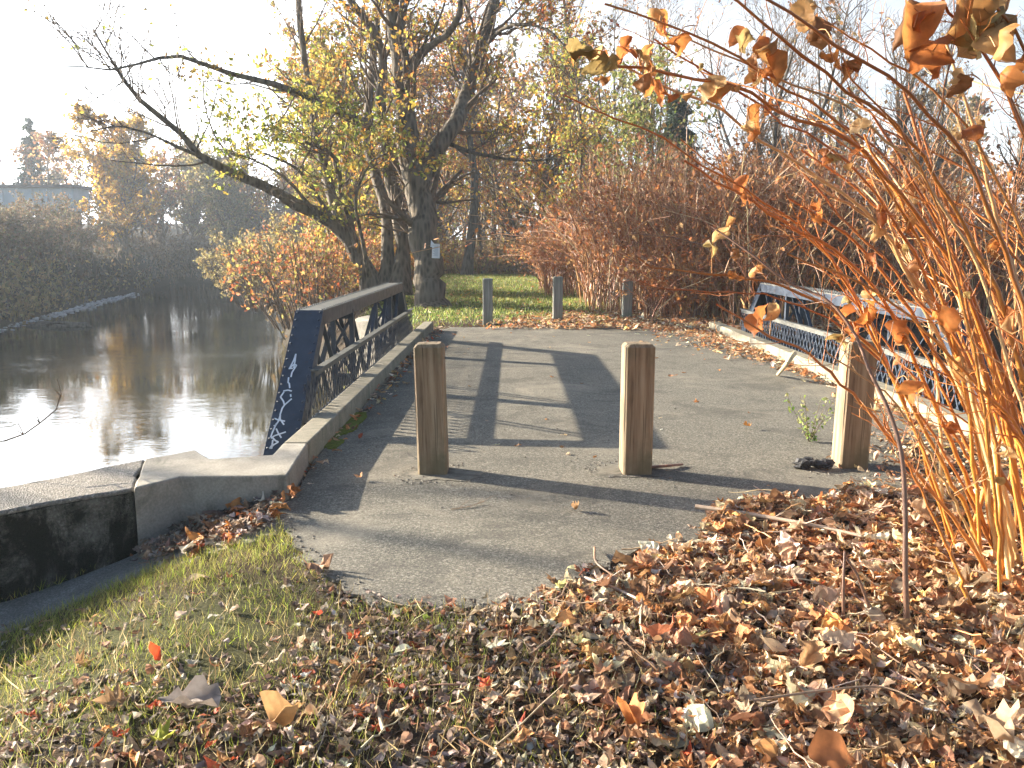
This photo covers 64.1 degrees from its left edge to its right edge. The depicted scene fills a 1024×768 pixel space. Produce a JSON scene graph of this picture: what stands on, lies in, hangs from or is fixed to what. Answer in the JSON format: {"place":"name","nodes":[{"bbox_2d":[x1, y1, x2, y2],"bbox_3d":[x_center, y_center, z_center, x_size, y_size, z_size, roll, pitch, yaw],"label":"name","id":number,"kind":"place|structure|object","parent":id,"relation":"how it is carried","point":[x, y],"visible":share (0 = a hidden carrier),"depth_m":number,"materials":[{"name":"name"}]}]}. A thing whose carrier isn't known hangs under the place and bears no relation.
{"place":"outdoors","nodes":[
{"label":"outdoors","id":0,"kind":"place"},
{"bbox_2d":[0,282,328,487],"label":"water","id":1,"kind":"structure","parent":0,"point":[176,368],"depth_m":21.61,"materials":[{"name":"black liquid"}]},
{"bbox_2d":[0,223,1023,767],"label":"ground","id":2,"kind":"structure","parent":0,"point":[24,607],"depth_m":3.38,"materials":[{"name":"plant"}]},
{"bbox_2d":[0,228,8,238],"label":"shrub","id":3,"kind":"object","parent":2,"relation":"on","point":[1,236],"visible":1,"depth_m":38.45,"materials":[{"name":"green plant"}]},
{"bbox_2d":[0,207,25,249],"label":"shrub","id":4,"kind":"object","parent":2,"relation":"on","point":[10,226],"visible":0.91,"depth_m":46.73,"materials":[{"name":"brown plant"}]},
{"bbox_2d":[0,378,60,441],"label":"branch","id":5,"kind":"object","parent":2,"relation":"on","point":[39,422],"visible":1,"depth_m":5.34,"materials":[{"name":"brown plant"}]},
{"bbox_2d":[11,117,54,223],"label":"conifer","id":6,"kind":"object","parent":2,"relation":"on","point":[26,139],"visible":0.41,"depth_m":91.35,"materials":[{"name":"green plant"}]},
{"bbox_2d":[0,192,77,255],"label":"shrub","id":7,"kind":"object","parent":2,"relation":"on","point":[18,216],"visible":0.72,"depth_m":52.18,"materials":[{"name":"brown plant"}]},
{"bbox_2d":[0,179,91,240],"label":"building","id":8,"kind":"structure","parent":2,"relation":"on","point":[76,193],"depth_m":75.62,"materials":[{"name":"concrete"}]},
{"bbox_2d":[0,190,123,252],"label":"shrub","id":9,"kind":"object","parent":2,"relation":"on","point":[51,211],"visible":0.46,"depth_m":59.72,"materials":[{"name":"brown plant"}]},
{"bbox_2d":[0,292,138,330],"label":"gravel","id":10,"kind":"structure","parent":2,"relation":"on","point":[92,303],"depth_m":46.70,"materials":[{"name":"grey gravel"}]},
{"bbox_2d":[0,460,144,601],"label":"retaining wall","id":11,"kind":"structure","parent":2,"relation":"on","point":[68,527],"depth_m":4.79,"materials":[{"name":"concrete"}]},
{"bbox_2d":[52,98,165,255],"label":"tree","id":12,"kind":"object","parent":2,"relation":"on","point":[123,180],"visible":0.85,"depth_m":67.94,"materials":[{"name":"yellow plant"}]},
{"bbox_2d":[0,217,290,323],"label":"undergrowth","id":13,"kind":"object","parent":2,"relation":"on","point":[106,247],"visible":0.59,"depth_m":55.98,"materials":[{"name":"plant"}]},
{"bbox_2d":[158,675,220,708],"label":"leaf","id":14,"kind":"object","parent":2,"relation":"on","point":[198,690],"visible":1,"depth_m":2.76,"materials":[{"name":"grey plant"}]},
{"bbox_2d":[122,227,315,283],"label":"undergrowth","id":15,"kind":"object","parent":2,"relation":"on","point":[186,248],"visible":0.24,"depth_m":81.10,"materials":[{"name":"plant"}]},
{"bbox_2d":[182,150,257,259],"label":"tree","id":16,"kind":"object","parent":2,"relation":"on","point":[232,206],"visible":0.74,"depth_m":78.52,"materials":[{"name":"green plant"}]},
{"bbox_2d":[134,443,308,549],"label":"parapet wall","id":17,"kind":"structure","parent":2,"relation":"on","point":[169,490],"depth_m":5.17,"materials":[{"name":"concrete"}]},
{"bbox_2d":[17,0,441,294],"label":"tree","id":18,"kind":"object","parent":2,"relation":"on","point":[396,268],"visible":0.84,"depth_m":20.81,"materials":[{"name":"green plant"}]},
{"bbox_2d":[33,0,452,290],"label":"tree","id":19,"kind":"object","parent":2,"relation":"on","point":[332,219],"visible":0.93,"depth_m":19.36,"materials":[{"name":"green plant"}]},
{"bbox_2d":[192,207,324,312],"bbox_3d":[-9.394,-5.002,32.816,6.410,4.020,5.631,-5,11,-27],"label":"shrub","id":20,"kind":"object","parent":2,"relation":"on","point":[275,238],"visible":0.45,"depth_m":31.56,"materials":[{"name":"orange plant"}]},
{"bbox_2d":[215,213,413,331],"bbox_3d":[-5.653,-3.282,23.240,5.445,3.431,4.945,6,11,32],"label":"shrub","id":21,"kind":"object","parent":2,"relation":"on","point":[327,286],"visible":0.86,"depth_m":22.82,"materials":[{"name":"orange plant"}]},
{"bbox_2d":[312,610,322,614],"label":"leaf","id":22,"kind":"object","parent":2,"relation":"on","point":[319,612],"visible":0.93,"depth_m":3.52,"materials":[{"name":"red plant"}]},
{"bbox_2d":[268,56,395,248],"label":"tree","id":23,"kind":"object","parent":2,"relation":"on","point":[308,161],"visible":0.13,"depth_m":41.89,"materials":[{"name":"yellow plant"}]},
{"bbox_2d":[270,10,397,261],"bbox_3d":[-6.003,-7.532,27.865,4.789,9.213,6.180,0,10,0],"label":"tree","id":24,"kind":"object","parent":2,"relation":"on","point":[320,48],"visible":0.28,"depth_m":27.76,"materials":[{"name":"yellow plant"}]},
{"bbox_2d":[263,282,413,455],"bbox_3d":[-2.090,-0.340,10.600,0.769,1.702,8.945,0,10,0],"label":"bridge truss","id":25,"kind":"object","parent":2,"relation":"on","point":[302,373],"visible":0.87,"depth_m":8.13,"materials":[{"name":"metal"}]},
{"bbox_2d":[355,315,412,376],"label":"wing wall","id":26,"kind":"structure","parent":2,"relation":"on","point":[361,323],"depth_m":15.34,"materials":[{"name":"concrete"}]},
{"bbox_2d":[324,209,449,287],"bbox_3d":[-4.077,-4.206,26.803,4.148,3.055,4.343,0,10,0],"label":"shrub","id":27,"kind":"object","parent":2,"relation":"on","point":[378,252],"visible":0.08,"depth_m":26.68,"materials":[{"name":"brown plant"}]},
{"bbox_2d":[261,229,571,339],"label":"undergrowth","id":28,"kind":"object","parent":2,"relation":"on","point":[490,264],"visible":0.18,"depth_m":42.58,"materials":[{"name":"plant"}]},
{"bbox_2d":[358,6,476,257],"bbox_3d":[-4.629,-11.127,38.902,6.171,12.579,7.930,0,10,0],"label":"tree","id":29,"kind":"object","parent":2,"relation":"on","point":[426,119],"visible":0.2,"depth_m":38.36,"materials":[{"name":"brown plant"}]},
{"bbox_2d":[404,24,489,251],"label":"tree","id":30,"kind":"object","parent":2,"relation":"on","point":[451,152],"visible":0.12,"depth_m":44.54,"materials":[{"name":"brown plant"}]},
{"bbox_2d":[409,0,513,274],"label":"tree","id":31,"kind":"object","parent":2,"relation":"on","point":[467,267],"visible":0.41,"depth_m":38.95,"materials":[{"name":"yellow plant"}]},
{"bbox_2d":[437,84,522,274],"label":"tree","id":32,"kind":"object","parent":2,"relation":"on","point":[456,189],"visible":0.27,"depth_m":42.40,"materials":[{"name":"green plant"}]},
{"bbox_2d":[482,278,492,324],"bbox_3d":[-0.502,-1.565,16.913,0.205,1.230,0.205,0,10,0],"label":"bollard","id":33,"kind":"object","parent":2,"relation":"on","point":[487,283],"visible":0.81,"depth_m":16.79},
{"bbox_2d":[359,0,631,307],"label":"tree","id":34,"kind":"object","parent":2,"relation":"on","point":[422,199],"visible":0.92,"depth_m":20.68,"materials":[{"name":"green plant"}]},
{"bbox_2d":[432,244,439,257],"bbox_3d":[-1.918,-3.353,20.619,0.200,0.360,0.010,0,10,-15],"label":"notice","id":35,"kind":"object","parent":34,"relation":"attached to","point":[435,252],"visible":0.98,"depth_m":20.62,"materials":[{"name":"paper"}]},
{"bbox_2d":[0,11,1010,250],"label":"woodland","id":36,"kind":"object","parent":2,"relation":"on","point":[189,213],"visible":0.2,"depth_m":84.03,"materials":[{"name":"brown plant"}]},
{"bbox_2d":[344,273,669,386],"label":"grass","id":37,"kind":"structure","parent":2,"relation":"on","point":[497,301],"depth_m":22.94,"materials":[{"name":"green plant"}]},
{"bbox_2d":[0,424,1023,767],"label":"fallen leaves","id":38,"kind":"object","parent":2,"relation":"on","point":[716,608],"visible":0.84,"depth_m":3.20,"materials":[{"name":"brown plant"}]},
{"bbox_2d":[148,641,160,659],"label":"leaf","id":39,"kind":"object","parent":38,"relation":"on","point":[155,650],"visible":0.96,"depth_m":3.13,"materials":[{"name":"orange plant"}]},
{"bbox_2d":[150,715,175,741],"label":"leaf","id":40,"kind":"object","parent":38,"relation":"on","point":[161,733],"visible":1,"depth_m":2.59,"materials":[{"name":"yellow plant"}]},
{"bbox_2d":[259,690,304,725],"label":"leaf","id":41,"kind":"object","parent":38,"relation":"on","point":[277,706],"visible":1,"depth_m":2.68,"materials":[{"name":"plant"}]},
{"bbox_2d":[376,705,385,733],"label":"stick","id":42,"kind":"object","parent":38,"relation":"on","point":[379,716],"visible":0.91,"depth_m":2.74,"materials":[{"name":"wood"}]},
{"bbox_2d":[422,613,430,619],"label":"leaf","id":43,"kind":"object","parent":38,"relation":"on","point":[425,616],"visible":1,"depth_m":3.44,"materials":[{"name":"green plant"}]},
{"bbox_2d":[583,570,635,598],"bbox_3d":[0.498,0.912,3.786,0.101,0.093,0.392,-7,12,-36],"label":"stick","id":44,"kind":"object","parent":38,"relation":"on","point":[612,586],"visible":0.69,"depth_m":3.79,"materials":[{"name":"wood"}]},
{"bbox_2d":[617,692,644,726],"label":"leaf","id":45,"kind":"object","parent":38,"relation":"on","point":[632,711],"visible":1,"depth_m":2.71,"materials":[{"name":"orange plant"}]},
{"bbox_2d":[759,633,788,651],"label":"leaf","id":46,"kind":"object","parent":38,"relation":"on","point":[771,643],"visible":1,"depth_m":3.23,"materials":[{"name":"brown plant"}]},
{"bbox_2d":[695,504,861,537],"bbox_3d":[1.500,0.744,4.659,0.952,0.102,0.091,7,12,37],"label":"stick","id":47,"kind":"object","parent":38,"relation":"on","point":[712,508],"visible":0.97,"depth_m":4.64,"materials":[{"name":"wood"}]},
{"bbox_2d":[797,632,825,668],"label":"leaf","id":48,"kind":"object","parent":38,"relation":"on","point":[811,655],"visible":1,"depth_m":3.07,"materials":[{"name":"brown plant"}]},
{"bbox_2d":[808,726,856,767],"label":"leaf","id":49,"kind":"object","parent":38,"relation":"on","point":[827,748],"visible":1,"depth_m":2.47,"materials":[{"name":"brown plant"}]},
{"bbox_2d":[841,551,845,619],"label":"stick","id":50,"kind":"object","parent":38,"relation":"on","point":[843,587],"visible":0.97,"depth_m":3.50,"materials":[{"name":"wood"}]},
{"bbox_2d":[753,674,937,705],"bbox_3d":[1.104,1.029,2.752,0.582,0.061,0.143,1,10,8],"label":"stick","id":51,"kind":"object","parent":38,"relation":"on","point":[806,692],"visible":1,"depth_m":2.75,"materials":[{"name":"wood"}]},
{"bbox_2d":[846,558,870,608],"bbox_3d":[1.488,0.865,3.506,0.125,0.230,0.019,5,11,29],"label":"stick","id":52,"kind":"object","parent":38,"relation":"on","point":[861,585],"visible":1,"depth_m":3.50,"materials":[{"name":"wood"}]},
{"bbox_2d":[939,667,992,686],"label":"leaf","id":53,"kind":"object","parent":38,"relation":"on","point":[984,680],"visible":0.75,"depth_m":2.85,"materials":[{"name":"brown plant"}]},
{"bbox_2d":[963,698,1019,743],"bbox_3d":[1.539,1.060,2.593,0.137,0.121,0.188,0,10,0],"label":"leaf","id":54,"kind":"object","parent":38,"relation":"on","point":[999,721],"visible":1,"depth_m":2.59,"materials":[{"name":"beige plant"}]},
{"bbox_2d":[0,571,1023,767],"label":"grass","id":55,"kind":"structure","parent":2,"relation":"on","point":[112,656],"depth_m":3.05,"materials":[{"name":"plant"}]},
{"bbox_2d":[430,0,615,274],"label":"tree","id":56,"kind":"object","parent":2,"relation":"on","point":[507,205],"visible":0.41,"depth_m":39.25,"materials":[{"name":"brown plant"}]},
{"bbox_2d":[507,225,571,276],"bbox_3d":[1.670,-5.896,36.458,3.884,2.622,3.667,0,10,0],"label":"shrub","id":57,"kind":"object","parent":2,"relation":"on","point":[515,252],"visible":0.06,"depth_m":36.54,"materials":[{"name":"brown plant"}]},
{"bbox_2d":[474,208,607,296],"bbox_3d":[2.454,-4.611,28.145,7.849,3.203,8.234,0,10,0],"label":"knotweed thicket","id":58,"kind":"object","parent":2,"relation":"on","point":[546,281],"visible":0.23,"depth_m":26.21,"materials":[{"name":"plant"}]},
{"bbox_2d":[553,276,562,320],"bbox_3d":[0.971,-1.655,17.387,0.205,1.250,0.205,0,10,0],"label":"bollard","id":59,"kind":"object","parent":2,"relation":"on","point":[557,297],"visible":0.81,"depth_m":17.26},
{"bbox_2d":[503,15,647,228],"bbox_3d":[2.781,-9.002,32.864,5.667,10.345,5.055,-2,10,-11],"label":"tree","id":60,"kind":"object","parent":2,"relation":"on","point":[575,75],"visible":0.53,"depth_m":31.94,"materials":[{"name":"yellow plant"}]},
{"bbox_2d":[532,0,621,189],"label":"tree","id":61,"kind":"object","parent":2,"relation":"on","point":[581,6],"visible":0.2,"depth_m":42.78,"materials":[{"name":"yellow plant"}]},
{"bbox_2d":[192,482,1022,767],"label":"straw litter","id":62,"kind":"object","parent":2,"relation":"on","point":[543,702],"visible":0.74,"depth_m":3.28,"materials":[{"name":"plant"}]},
{"bbox_2d":[621,279,632,317],"bbox_3d":[2.515,-1.705,17.891,0.205,1.180,0.205,1,11,0],"label":"bollard","id":63,"kind":"object","parent":2,"relation":"on","point":[627,304],"visible":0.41,"depth_m":17.77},
{"bbox_2d":[586,0,681,187],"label":"tree","id":64,"kind":"object","parent":2,"relation":"on","point":[646,23],"visible":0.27,"depth_m":49.97,"materials":[{"name":"grey plant"}]},
{"bbox_2d":[304,275,976,496],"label":"fallen leaves","id":65,"kind":"object","parent":2,"relation":"on","point":[674,324],"visible":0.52,"depth_m":15.72,"materials":[{"name":"brown plant"}]},
{"bbox_2d":[590,32,719,201],"bbox_3d":[4.968,-7.524,28.558,4.376,9.025,4.968,0,10,0],"label":"tree","id":66,"kind":"object","parent":2,"relation":"on","point":[636,114],"visible":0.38,"depth_m":27.97,"materials":[{"name":"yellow plant"}]},
{"bbox_2d":[623,0,705,170],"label":"bare tree","id":67,"kind":"object","parent":2,"relation":"on","point":[668,28],"visible":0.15,"depth_m":55.63,"materials":[{"name":"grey plant"}]},
{"bbox_2d":[654,89,699,196],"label":"conifer","id":68,"kind":"object","parent":2,"relation":"on","point":[681,108],"visible":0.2,"depth_m":43.88,"materials":[{"name":"green plant"}]},
{"bbox_2d":[409,105,1023,318],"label":"knotweed thicket","id":69,"kind":"object","parent":2,"relation":"on","point":[623,221],"visible":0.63,"depth_m":18.18,"materials":[{"name":"plant"}]},
{"bbox_2d":[565,219,880,320],"bbox_3d":[4.292,-2.461,18.110,6.362,2.318,5.296,0,10,0],"label":"knotweed thicket","id":70,"kind":"object","parent":2,"relation":"on","point":[689,295],"visible":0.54,"depth_m":17.26,"materials":[{"name":"plant"}]},
{"bbox_2d":[668,0,807,177],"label":"bare tree","id":71,"kind":"object","parent":2,"relation":"on","point":[721,116],"visible":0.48,"depth_m":41.50,"materials":[{"name":"brown plant"}]},
{"bbox_2d":[564,0,1023,604],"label":"knotweed","id":72,"kind":"object","parent":2,"relation":"on","point":[980,28],"visible":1,"depth_m":3.68,"materials":[{"name":"plant"}]},
{"bbox_2d":[757,0,836,167],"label":"bare tree","id":73,"kind":"object","parent":2,"relation":"on","point":[779,24],"visible":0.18,"depth_m":57.16,"materials":[{"name":"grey plant"}]},
{"bbox_2d":[715,0,879,186],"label":"bare tree","id":74,"kind":"object","parent":2,"relation":"on","point":[775,132],"visible":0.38,"depth_m":27.45,"materials":[{"name":"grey plant"}]},
{"bbox_2d":[711,225,909,618],"bbox_3d":[1.372,0.179,3.747,1.046,1.806,0.375,8,12,39],"label":"sapling","id":75,"kind":"object","parent":2,"relation":"on","point":[906,609],"visible":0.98,"depth_m":3.49,"materials":[{"name":"plant"}]},
{"bbox_2d":[625,122,1023,331],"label":"knotweed thicket","id":76,"kind":"object","parent":2,"relation":"on","point":[981,297],"visible":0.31,"depth_m":16.46,"materials":[{"name":"plant"}]},
{"bbox_2d":[777,0,883,203],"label":"bare tree","id":77,"kind":"object","parent":2,"relation":"on","point":[841,113],"visible":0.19,"depth_m":43.78,"materials":[{"name":"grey plant"}]},
{"bbox_2d":[709,322,1005,451],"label":"kerb","id":78,"kind":"structure","parent":2,"relation":"on","point":[778,350],"depth_m":10.17,"materials":[{"name":"concrete"}]},
{"bbox_2d":[740,282,1023,434],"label":"bridge truss","id":79,"kind":"object","parent":78,"relation":"on","point":[801,314],"visible":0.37,"depth_m":10.54,"materials":[{"name":"metal"}]},
{"bbox_2d":[845,0,964,284],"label":"bare tree","id":80,"kind":"object","parent":2,"relation":"on","point":[897,98],"visible":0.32,"depth_m":27.89,"materials":[{"name":"grey plant"}]},
{"bbox_2d":[909,0,988,212],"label":"bare tree","id":81,"kind":"object","parent":2,"relation":"on","point":[938,164],"visible":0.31,"depth_m":42.19,"materials":[{"name":"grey plant"}]},
{"bbox_2d":[964,6,1023,222],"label":"bare tree","id":82,"kind":"object","parent":2,"relation":"on","point":[1018,159],"visible":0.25,"depth_m":45.26,"materials":[{"name":"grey plant"}]},
{"bbox_2d":[970,38,1023,287],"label":"bare tree","id":83,"kind":"object","parent":2,"relation":"on","point":[1010,149],"visible":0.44,"depth_m":27.32,"materials":[{"name":"grey plant"}]},
{"bbox_2d":[0,0,1023,239],"label":"sky","id":84,"kind":"structure","parent":0,"point":[27,65],"materials":[{"name":"white"}]},
{"bbox_2d":[258,326,968,622],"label":"path","id":85,"kind":"structure","parent":0,"point":[371,522],"depth_m":6.00,"materials":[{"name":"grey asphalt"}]},
{"bbox_2d":[301,553,333,574],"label":"leaf","id":86,"kind":"object","parent":85,"relation":"on","point":[325,562],"visible":1,"depth_m":4.04,"materials":[{"name":"brown plant"}]},
{"bbox_2d":[324,437,344,449],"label":"moss","id":87,"kind":"object","parent":85,"relation":"on","point":[333,444],"visible":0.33,"depth_m":6.59,"materials":[{"name":"green plant"}]},
{"bbox_2d":[332,412,366,439],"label":"moss","id":88,"kind":"object","parent":85,"relation":"on","point":[361,418],"visible":0.24,"depth_m":7.37,"materials":[{"name":"green plant"}]},
{"bbox_2d":[285,322,432,466],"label":"kerb","id":89,"kind":"structure","parent":85,"relation":"on","point":[318,431],"depth_m":7.89,"materials":[{"name":"concrete"}]},
{"bbox_2d":[372,591,402,605],"bbox_3d":[-0.572,0.974,3.707,0.215,0.008,0.023,9,13,42],"label":"stick","id":90,"kind":"object","parent":85,"relation":"on","point":[388,600],"visible":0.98,"depth_m":3.68,"materials":[{"name":"wood"}]},
{"bbox_2d":[396,467,484,481],"bbox_3d":[-0.508,0.659,5.786,0.628,0.054,0.395,0,10,0],"label":"footing","id":91,"kind":"object","parent":85,"relation":"in","point":[459,474],"visible":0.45,"depth_m":5.73,"materials":[{"name":"concrete"}]},
{"bbox_2d":[413,341,448,474],"bbox_3d":[-0.566,0.320,5.798,0.205,1.230,0.205,-1,10,0],"label":"bollard","id":92,"kind":"object","parent":91,"relation":"on","point":[431,405],"visible":0.81,"depth_m":5.67,"materials":[{"name":"brown wood"}]},
{"bbox_2d":[451,496,491,509],"bbox_3d":[-0.254,0.730,5.061,0.280,0.051,0.040,-5,11,-27],"label":"stick","id":93,"kind":"object","parent":85,"relation":"on","point":[469,506],"visible":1,"depth_m":5.04,"materials":[{"name":"wood"}]},
{"bbox_2d":[571,501,578,508],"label":"leaf","id":94,"kind":"object","parent":85,"relation":"on","point":[574,505],"visible":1,"depth_m":4.97,"materials":[{"name":"orange plant"}]},
{"bbox_2d":[593,546,616,576],"bbox_3d":[0.442,0.887,4.106,0.078,0.032,0.407,-2,10,-11],"label":"stick","id":95,"kind":"object","parent":85,"relation":"on","point":[594,557],"visible":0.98,"depth_m":4.04,"materials":[{"name":"wood"}]},
{"bbox_2d":[597,461,680,477],"bbox_3d":[0.899,0.640,5.896,0.647,0.054,0.437,-6,12,-34],"label":"footing","id":96,"kind":"object","parent":85,"relation":"in","point":[610,470],"visible":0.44,"depth_m":5.85,"materials":[{"name":"concrete"}]},
{"bbox_2d":[619,342,654,474],"bbox_3d":[0.880,0.320,5.798,0.205,1.230,0.205,0,10,-2],"label":"bollard","id":97,"kind":"object","parent":96,"relation":"on","point":[637,404],"visible":0.81,"depth_m":5.68,"materials":[{"name":"brown wood"}]},
{"bbox_2d":[652,463,682,468],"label":"stick","id":98,"kind":"object","parent":96,"relation":"on","point":[663,466],"visible":0.96,"depth_m":5.90,"materials":[{"name":"wood"}]},
{"bbox_2d":[776,351,796,375],"bbox_3d":[3.267,-0.225,9.725,0.158,0.387,0.762,2,10,11],"label":"stick","id":99,"kind":"object","parent":85,"relation":"on","point":[788,360],"visible":0.95,"depth_m":9.43,"materials":[{"name":"wood"}]},
{"bbox_2d":[783,393,835,441],"bbox_3d":[2.441,0.278,6.692,0.459,0.418,0.211,-3,10,-15],"label":"weed","id":100,"kind":"object","parent":85,"relation":"on","point":[806,428],"visible":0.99,"depth_m":6.69,"materials":[{"name":"green plant"}]},
{"bbox_2d":[792,456,835,468],"bbox_3d":[2.190,0.574,5.927,0.316,0.073,0.136,0,10,0],"label":"charred lump","id":101,"kind":"object","parent":85,"relation":"on","point":[806,462],"visible":1,"depth_m":5.90,"materials":[{"name":"grey stone"}]},
{"bbox_2d":[831,339,877,468],"bbox_3d":[2.485,0.291,5.967,0.205,1.230,0.205,1,10,3],"label":"bollard","id":102,"kind":"object","parent":85,"relation":"on","point":[851,440],"visible":0.49,"depth_m":5.87,"materials":[{"name":"beige wood"}]},
{"bbox_2d":[856,280,1009,291],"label":"parking lot","id":103,"kind":"structure","parent":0,"point":[949,290],"depth_m":28.33,"materials":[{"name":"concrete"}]},
{"bbox_2d":[941,245,1018,280],"bbox_3d":[17.990,-4.538,31.179,4.500,1.465,1.790,-1,10,-8],"label":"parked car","id":104,"kind":"object","parent":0,"point":[981,269],"depth_m":30.30,"materials":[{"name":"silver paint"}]}
]}

